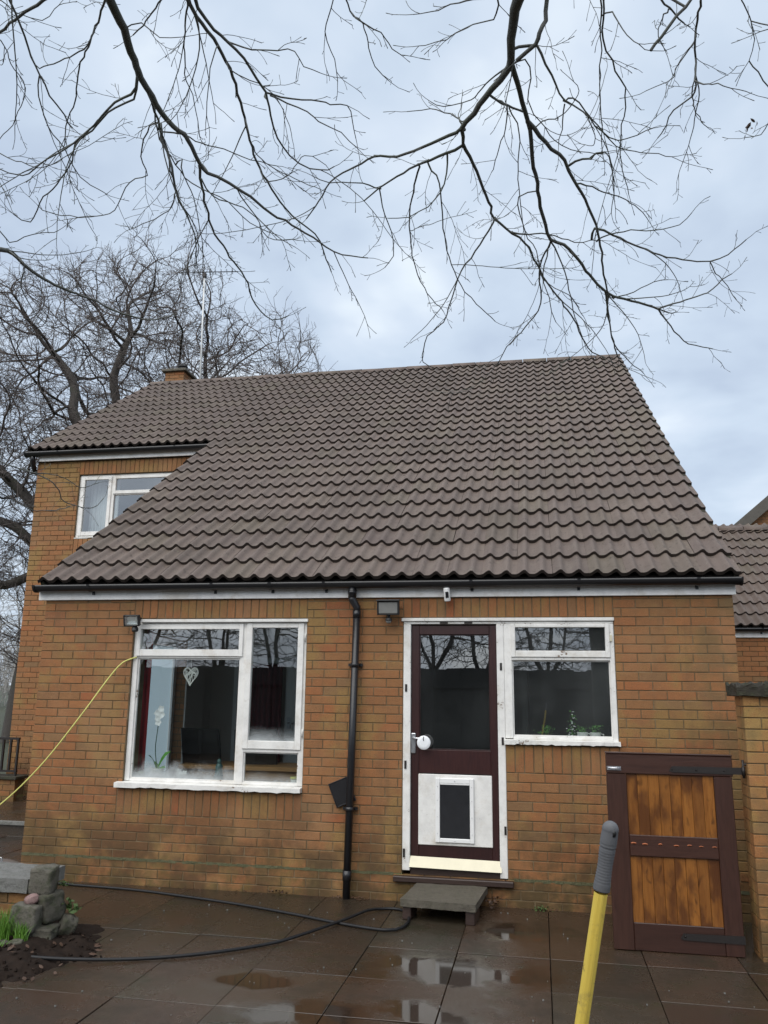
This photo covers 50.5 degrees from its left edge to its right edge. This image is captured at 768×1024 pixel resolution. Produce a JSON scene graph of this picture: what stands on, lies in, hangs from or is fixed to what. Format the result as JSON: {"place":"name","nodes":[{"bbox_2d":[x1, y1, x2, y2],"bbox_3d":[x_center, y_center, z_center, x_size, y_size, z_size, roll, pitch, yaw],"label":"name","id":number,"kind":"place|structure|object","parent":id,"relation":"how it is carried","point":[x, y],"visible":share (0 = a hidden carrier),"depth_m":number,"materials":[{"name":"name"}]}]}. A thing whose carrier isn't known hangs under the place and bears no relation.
{"place":"outdoors","nodes":[
{"label":"outdoors","id":0,"kind":"place"},
{"bbox_2d":[0,687,9,773],"bbox_3d":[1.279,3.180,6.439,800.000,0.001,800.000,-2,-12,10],"label":"ground","id":1,"kind":"structure","parent":0,"point":[2,710],"depth_m":33.44,"materials":[{"name":"plant"}]},
{"bbox_2d":[0,630,19,708],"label":"woodland","id":2,"kind":"object","parent":1,"relation":"on","point":[5,685],"visible":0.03,"depth_m":56.52,"materials":[{"name":"brown plant"}]},
{"bbox_2d":[0,553,22,682],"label":"birch tree","id":3,"kind":"object","parent":1,"relation":"on","point":[5,626],"visible":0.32,"depth_m":41.60,"materials":[{"name":"grey plant"}]},
{"bbox_2d":[0,555,24,742],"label":"tree","id":4,"kind":"object","parent":1,"relation":"on","point":[6,729],"visible":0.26,"depth_m":24.18,"materials":[{"name":"brown plant"}]},
{"bbox_2d":[0,570,25,673],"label":"birch tree","id":5,"kind":"object","parent":1,"relation":"on","point":[8,624],"visible":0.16,"depth_m":34.74,"materials":[{"name":"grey plant"}]},
{"bbox_2d":[0,540,27,682],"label":"birch tree","id":6,"kind":"object","parent":1,"relation":"on","point":[14,665],"visible":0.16,"depth_m":37.31,"materials":[{"name":"grey plant"}]},
{"bbox_2d":[0,548,28,685],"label":"birch tree","id":7,"kind":"object","parent":1,"relation":"on","point":[13,616],"visible":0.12,"depth_m":45.58,"materials":[{"name":"grey plant"}]},
{"bbox_2d":[0,214,332,600],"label":"oak tree","id":8,"kind":"object","parent":1,"relation":"on","point":[18,490],"visible":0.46,"depth_m":24.25,"materials":[{"name":"brown plant"}]},
{"bbox_2d":[0,0,415,524],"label":"overhanging tree","id":9,"kind":"object","parent":1,"relation":"on","point":[119,20],"visible":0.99,"depth_m":5.28,"materials":[{"name":"brown plant"}]},
{"bbox_2d":[6,354,752,922],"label":"brick house","id":10,"kind":"structure","parent":1,"relation":"on","point":[556,532],"depth_m":7.50,"materials":[{"name":"brick"}]},
{"bbox_2d":[0,657,136,804],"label":"power cable","id":11,"kind":"object","parent":10,"relation":"attached to","point":[68,730],"visible":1,"depth_m":7.27,"materials":[{"name":"yellow plastic"}]},
{"bbox_2d":[88,479,120,531],"bbox_3d":[-4.328,0.094,12.551,0.483,1.400,0.043,-2,-12,10],"label":"curtain","id":12,"kind":"object","parent":10,"relation":"hanging from","point":[98,494],"visible":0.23,"depth_m":12.60,"materials":[{"name":"white fabric"}]},
{"bbox_2d":[74,472,172,538],"bbox_3d":[-3.506,-0.102,12.134,2.300,0.983,0.104,-2,-12,10],"label":"window","id":13,"kind":"structure","parent":10,"relation":"in","point":[113,492],"depth_m":12.25,"materials":[{"name":"white paint"}]},
{"bbox_2d":[123,615,141,631],"bbox_3d":[-2.309,1.022,7.523,0.152,0.158,0.135,-2,2,10],"label":"floodlight","id":14,"kind":"object","parent":10,"relation":"attached to","point":[134,621],"visible":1,"depth_m":7.47,"materials":[{"name":"black plastic"}]},
{"bbox_2d":[137,630,153,770],"bbox_3d":[-2.431,1.835,7.813,0.381,1.750,0.047,-2,-12,10],"label":"curtain","id":15,"kind":"object","parent":10,"relation":"hanging from","point":[145,707],"visible":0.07,"depth_m":7.77,"materials":[{"name":"red fabric"}]},
{"bbox_2d":[149,706,170,773],"bbox_3d":[-2.079,2.134,7.526,0.220,0.672,0.130,-2,-12,10],"label":"orchid","id":16,"kind":"object","parent":10,"relation":"on","point":[159,714],"visible":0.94,"depth_m":7.51,"materials":[{"name":"white plant"}]},
{"bbox_2d":[144,638,177,773],"bbox_3d":[-2.830,2.458,9.307,0.060,2.050,1.800,-2,-12,10],"label":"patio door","id":17,"kind":"structure","parent":10,"relation":"in","point":[163,671],"depth_m":9.93,"materials":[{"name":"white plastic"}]},
{"bbox_2d":[177,768,186,775],"bbox_3d":[-1.846,2.397,7.414,0.096,0.115,0.060,-2,-12,10],"label":"bird ornament","id":18,"kind":"object","parent":10,"relation":"on","point":[181,772],"visible":0.65,"depth_m":7.41,"materials":[{"name":"white ceramic"}]},
{"bbox_2d":[183,660,198,685],"bbox_3d":[-1.787,1.476,7.526,0.151,0.273,0.021,-2,-12,10],"label":"heart ornament","id":19,"kind":"object","parent":10,"relation":"hanging from","point":[186,674],"visible":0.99,"depth_m":7.51,"materials":[{"name":"white wicker"}]},
{"bbox_2d":[181,728,220,771],"bbox_3d":[-1.767,2.748,8.241,0.440,1.100,0.577,-3,-13,18],"label":"dining chair","id":20,"kind":"object","parent":10,"relation":"on","point":[201,745],"visible":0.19,"depth_m":8.08,"materials":[{"name":"black leather"}]},
{"bbox_2d":[181,269,235,378],"bbox_3d":[-3.936,-3.642,17.919,1.250,3.770,0.340,2,-12,-8],"label":"television aerial","id":21,"kind":"object","parent":10,"relation":"attached to","point":[204,275],"visible":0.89,"depth_m":18.11,"materials":[{"name":"metal"}]},
{"bbox_2d":[113,619,307,792],"bbox_3d":[-1.536,1.713,7.315,1.732,1.496,0.153,-2,-12,10],"label":"window","id":22,"kind":"structure","parent":10,"relation":"in","point":[243,745],"depth_m":7.29,"materials":[{"name":"white paint"}]},
{"bbox_2d":[214,759,223,779],"bbox_3d":[-1.494,2.341,7.359,0.094,0.210,0.092,-2,-12,10],"label":"figurine","id":23,"kind":"object","parent":10,"relation":"on","point":[218,774],"visible":0.87,"depth_m":7.33,"materials":[{"name":"teal glass"}]},
{"bbox_2d":[178,761,296,781],"bbox_3d":[-1.313,2.878,8.010,1.350,0.760,0.500,-2,-12,10],"label":"dining table","id":24,"kind":"object","parent":10,"relation":"on","point":[281,772],"visible":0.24,"depth_m":7.87,"materials":[{"name":"brown wood"}]},
{"bbox_2d":[234,729,277,764],"bbox_3d":[-1.267,2.745,8.198,0.440,1.100,0.578,0,-12,3],"label":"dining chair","id":25,"kind":"object","parent":10,"relation":"on","point":[262,758],"visible":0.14,"depth_m":8.04,"materials":[{"name":"black leather"}]},
{"bbox_2d":[236,664,282,761],"bbox_3d":[-1.650,2.877,10.664,0.623,1.730,0.047,-2,-12,10],"label":"curtain","id":26,"kind":"object","parent":10,"relation":"hanging from","point":[266,697],"visible":0.36,"depth_m":10.73,"materials":[{"name":"fabric"}]},
{"bbox_2d":[283,646,297,762],"bbox_3d":[-0.970,2.779,10.624,0.680,2.020,0.048,-2,-12,10],"label":"inner door","id":27,"kind":"structure","parent":10,"relation":"in","point":[291,666],"depth_m":10.72,"materials":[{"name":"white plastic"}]},
{"bbox_2d":[328,776,355,807],"bbox_3d":[-0.355,2.377,6.900,0.180,0.210,0.015,-24,-15,5],"label":"vent panel","id":28,"kind":"object","parent":10,"relation":"attached to","point":[338,789],"visible":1,"depth_m":6.90,"materials":[{"name":"black plastic"}]},
{"bbox_2d":[376,599,399,623],"bbox_3d":[0.046,0.867,7.105,0.203,0.209,0.160,-2,-2,10],"label":"floodlight","id":29,"kind":"object","parent":10,"relation":"attached to","point":[388,607],"visible":1,"depth_m":7.05,"materials":[{"name":"black plastic"}]},
{"bbox_2d":[443,588,450,600],"bbox_3d":[0.552,0.715,7.043,0.056,0.125,0.112,-5,-13,24],"label":"security camera","id":30,"kind":"object","parent":10,"relation":"attached to","point":[446,591],"visible":1,"depth_m":7.00,"materials":[{"name":"white plastic"}]},
{"bbox_2d":[393,617,613,887],"bbox_3d":[1.006,1.963,6.774,1.852,2.149,0.135,-2,-12,10],"label":"back door","id":31,"kind":"structure","parent":10,"relation":"in","point":[453,825],"depth_m":6.78,"materials":[{"name":"white paint"}]},
{"bbox_2d":[417,736,430,749],"bbox_3d":[0.334,1.941,6.841,0.116,0.115,0.013,-2,-12,10],"label":"white disc","id":32,"kind":"object","parent":31,"relation":"attached to","point":[423,742],"visible":1,"depth_m":6.84,"materials":[{"name":"plastic"}]},
{"bbox_2d":[533,725,554,734],"bbox_3d":[1.348,1.858,6.868,0.187,0.119,0.111,1,-12,-3],"label":"potted plant","id":33,"kind":"object","parent":10,"relation":"on","point":[546,729],"visible":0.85,"depth_m":6.87,"materials":[{"name":"green plant"}]},
{"bbox_2d":[503,624,620,746],"bbox_3d":[1.472,1.437,6.807,0.930,0.993,0.130,-2,-12,10],"label":"window","id":34,"kind":"structure","parent":10,"relation":"in","point":[511,655],"depth_m":6.80,"materials":[{"name":"white paint"}]},
{"bbox_2d":[566,710,578,735],"bbox_3d":[1.587,1.792,6.840,0.116,0.243,0.094,-2,-12,10],"label":"potted plant","id":35,"kind":"object","parent":10,"relation":"on","point":[571,733],"visible":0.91,"depth_m":6.84,"materials":[{"name":"green plant"}]},
{"bbox_2d":[576,726,590,735],"bbox_3d":[1.665,1.853,6.817,0.102,0.116,0.096,8,-14,-30],"label":"potted plant","id":36,"kind":"object","parent":10,"relation":"on","point":[582,731],"visible":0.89,"depth_m":6.79,"materials":[{"name":"green plant"}]},
{"bbox_2d":[589,725,603,735],"bbox_3d":[1.763,1.844,6.798,0.149,0.127,0.096,-2,-12,10],"label":"potted plant","id":37,"kind":"object","parent":10,"relation":"on","point":[594,733],"visible":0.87,"depth_m":6.79,"materials":[{"name":"green plant"}]},
{"bbox_2d":[184,0,767,413],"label":"overhanging tree","id":38,"kind":"object","parent":1,"relation":"on","point":[515,9],"visible":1,"depth_m":5.47,"materials":[{"name":"brown plant"}]},
{"bbox_2d":[714,523,767,682],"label":"garage","id":39,"kind":"structure","parent":1,"relation":"on","point":[747,544],"depth_m":13.10,"materials":[{"name":"brown brick"}]},
{"bbox_2d":[734,496,767,524],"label":"neighbour house","id":40,"kind":"structure","parent":1,"relation":"on","point":[758,513],"depth_m":21.92,"materials":[{"name":"tile"}]},
{"bbox_2d":[0,857,19,862],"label":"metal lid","id":41,"kind":"object","parent":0,"point":[6,860],"visible":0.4,"depth_m":6.73,"materials":[{"name":"grey metal"}]},
{"bbox_2d":[290,776,296,782],"bbox_3d":[-0.797,2.388,7.216,0.074,0.075,0.072,-2,-12,10],"label":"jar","id":42,"kind":"object","parent":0,"point":[293,778],"visible":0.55,"depth_m":7.19,"materials":[{"name":"glass"}]},
{"bbox_2d":[0,833,767,1023],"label":"patio","id":43,"kind":"structure","parent":0,"point":[467,979],"depth_m":4.99,"materials":[{"name":"stone"}]},
{"bbox_2d":[0,796,26,833],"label":"terrace","id":44,"kind":"structure","parent":43,"relation":"on","point":[12,817],"depth_m":9.70,"materials":[{"name":"concrete"}]},
{"bbox_2d":[0,774,27,801],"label":"terrace wall","id":45,"kind":"structure","parent":44,"relation":"on","point":[10,784],"depth_m":10.98,"materials":[{"name":"brick"}]},
{"bbox_2d":[0,737,20,775],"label":"railing","id":46,"kind":"object","parent":45,"relation":"on","point":[15,770],"visible":1,"depth_m":11.14,"materials":[{"name":"metal"}]},
{"bbox_2d":[8,938,23,944],"bbox_3d":[-2.363,2.779,5.215,0.102,0.071,0.092,-1,-5,-19],"label":"garden stone","id":47,"kind":"object","parent":43,"relation":"on","point":[15,941],"visible":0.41,"depth_m":5.21,"materials":[{"name":"grey stone"}]},
{"bbox_2d":[0,862,64,921],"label":"planter wall","id":48,"kind":"structure","parent":43,"relation":"on","point":[14,880],"depth_m":5.57,"materials":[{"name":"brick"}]},
{"bbox_2d":[27,922,59,939],"bbox_3d":[-2.282,2.809,5.406,0.217,0.129,0.199,5,-12,0],"label":"garden stone","id":49,"kind":"object","parent":43,"relation":"on","point":[49,930],"visible":0.46,"depth_m":5.35,"materials":[{"name":"grey stone"}]},
{"bbox_2d":[9,901,43,933],"bbox_3d":[-2.372,2.692,5.400,0.189,0.177,0.151,3,-14,4],"label":"garden stone","id":50,"kind":"object","parent":49,"relation":"on","point":[30,914],"visible":0.77,"depth_m":5.34,"materials":[{"name":"grey stone"}]},
{"bbox_2d":[24,893,38,904],"bbox_3d":[-2.356,2.591,5.440,0.099,0.068,0.075,-10,4,-20],"label":"garden stone","id":51,"kind":"object","parent":50,"relation":"on","point":[32,898],"visible":1,"depth_m":5.42,"materials":[{"name":"pink stone"}]},
{"bbox_2d":[36,889,65,924],"bbox_3d":[-2.279,2.674,5.518,0.160,0.198,0.196,-11,-10,26],"label":"garden stone","id":52,"kind":"object","parent":49,"relation":"on","point":[53,908],"visible":0.74,"depth_m":5.47,"materials":[{"name":"grey stone"}]},
{"bbox_2d":[28,863,59,894],"bbox_3d":[-2.325,2.514,5.565,0.163,0.177,0.160,3,-9,-1],"label":"garden stone","id":53,"kind":"object","parent":52,"relation":"on","point":[44,878],"visible":0.99,"depth_m":5.50,"materials":[{"name":"grey stone"}]},
{"bbox_2d":[58,880,71,886],"bbox_3d":[-2.213,2.565,5.614,0.150,0.046,0.043,-2,-12,10],"label":"weed","id":54,"kind":"object","parent":52,"relation":"on","point":[63,883],"visible":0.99,"depth_m":5.61,"materials":[{"name":"green plant"}]},
{"bbox_2d":[0,920,104,987],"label":"soil","id":55,"kind":"structure","parent":43,"relation":"on","point":[13,961],"depth_m":5.17,"materials":[{"name":"brown soil"}]},
{"bbox_2d":[0,906,16,940],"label":"grass clump","id":56,"kind":"object","parent":55,"relation":"on","point":[4,928],"visible":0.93,"depth_m":5.29,"materials":[{"name":"green plant"}]},
{"bbox_2d":[7,921,34,941],"bbox_3d":[-2.355,2.713,5.254,0.186,0.120,0.188,-2,-12,10],"label":"grass clump","id":57,"kind":"object","parent":55,"relation":"on","point":[21,932],"visible":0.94,"depth_m":5.27,"materials":[{"name":"green plant"}]},
{"bbox_2d":[58,913,78,934],"bbox_3d":[-2.157,2.818,5.508,0.127,0.179,0.132,29,-6,-22],"label":"garden stone","id":58,"kind":"object","parent":43,"relation":"on","point":[68,922],"visible":0.63,"depth_m":5.47,"materials":[{"name":"grey stone"}]},
{"bbox_2d":[62,897,82,913],"bbox_3d":[-2.158,2.694,5.563,0.217,0.105,0.100,-2,-12,10],"label":"weed","id":59,"kind":"object","parent":58,"relation":"on","point":[75,909],"visible":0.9,"depth_m":5.57,"materials":[{"name":"green plant"}]},
{"bbox_2d":[31,882,410,961],"bbox_3d":[-1.711,2.889,5.689,3.620,0.109,2.362,-2,-12,10],"label":"garden hose","id":60,"kind":"object","parent":43,"relation":"on","point":[337,922],"visible":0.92,"depth_m":5.82,"materials":[{"name":"black rubber"}]},
{"bbox_2d":[7,881,745,1009],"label":"fallen leaves","id":61,"kind":"object","parent":43,"relation":"on","point":[97,945],"visible":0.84,"depth_m":5.50,"materials":[{"name":"brown plant"}]},
{"bbox_2d":[15,888,754,1023],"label":"grit","id":62,"kind":"object","parent":43,"relation":"on","point":[356,969],"visible":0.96,"depth_m":5.08,"materials":[{"name":"concrete"}]},
{"bbox_2d":[400,883,487,925],"bbox_3d":[0.473,3.025,6.295,0.576,0.154,0.588,-3,-13,15],"label":"doorstep","id":63,"kind":"object","parent":43,"relation":"on","point":[467,900],"visible":1,"depth_m":6.13,"materials":[{"name":"concrete"}]},
{"bbox_2d":[534,904,553,911],"bbox_3d":[1.250,3.112,6.386,0.162,0.064,0.059,1,-12,0],"label":"weed","id":64,"kind":"object","parent":43,"relation":"on","point":[540,908],"visible":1,"depth_m":6.39,"materials":[{"name":"green plant"}]},
{"bbox_2d":[574,821,618,1023],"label":"broom","id":65,"kind":"object","parent":43,"relation":"on","point":[606,854],"visible":1,"depth_m":1.29,"materials":[{"name":"yellow plastic"},{"name":"grey rubber"}]},
{"bbox_2d":[726,680,767,961],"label":"garden wall","id":66,"kind":"structure","parent":43,"relation":"on","point":[751,703],"depth_m":5.49,"materials":[{"name":"brick"}]},
{"bbox_2d":[605,751,745,957],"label":"garden gate","id":67,"kind":"structure","parent":66,"relation":"attached to","point":[675,882],"depth_m":5.52,"materials":[{"name":"orange wood"}]},
{"bbox_2d":[0,0,767,685],"label":"sky","id":68,"kind":"structure","parent":0,"point":[714,419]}
]}

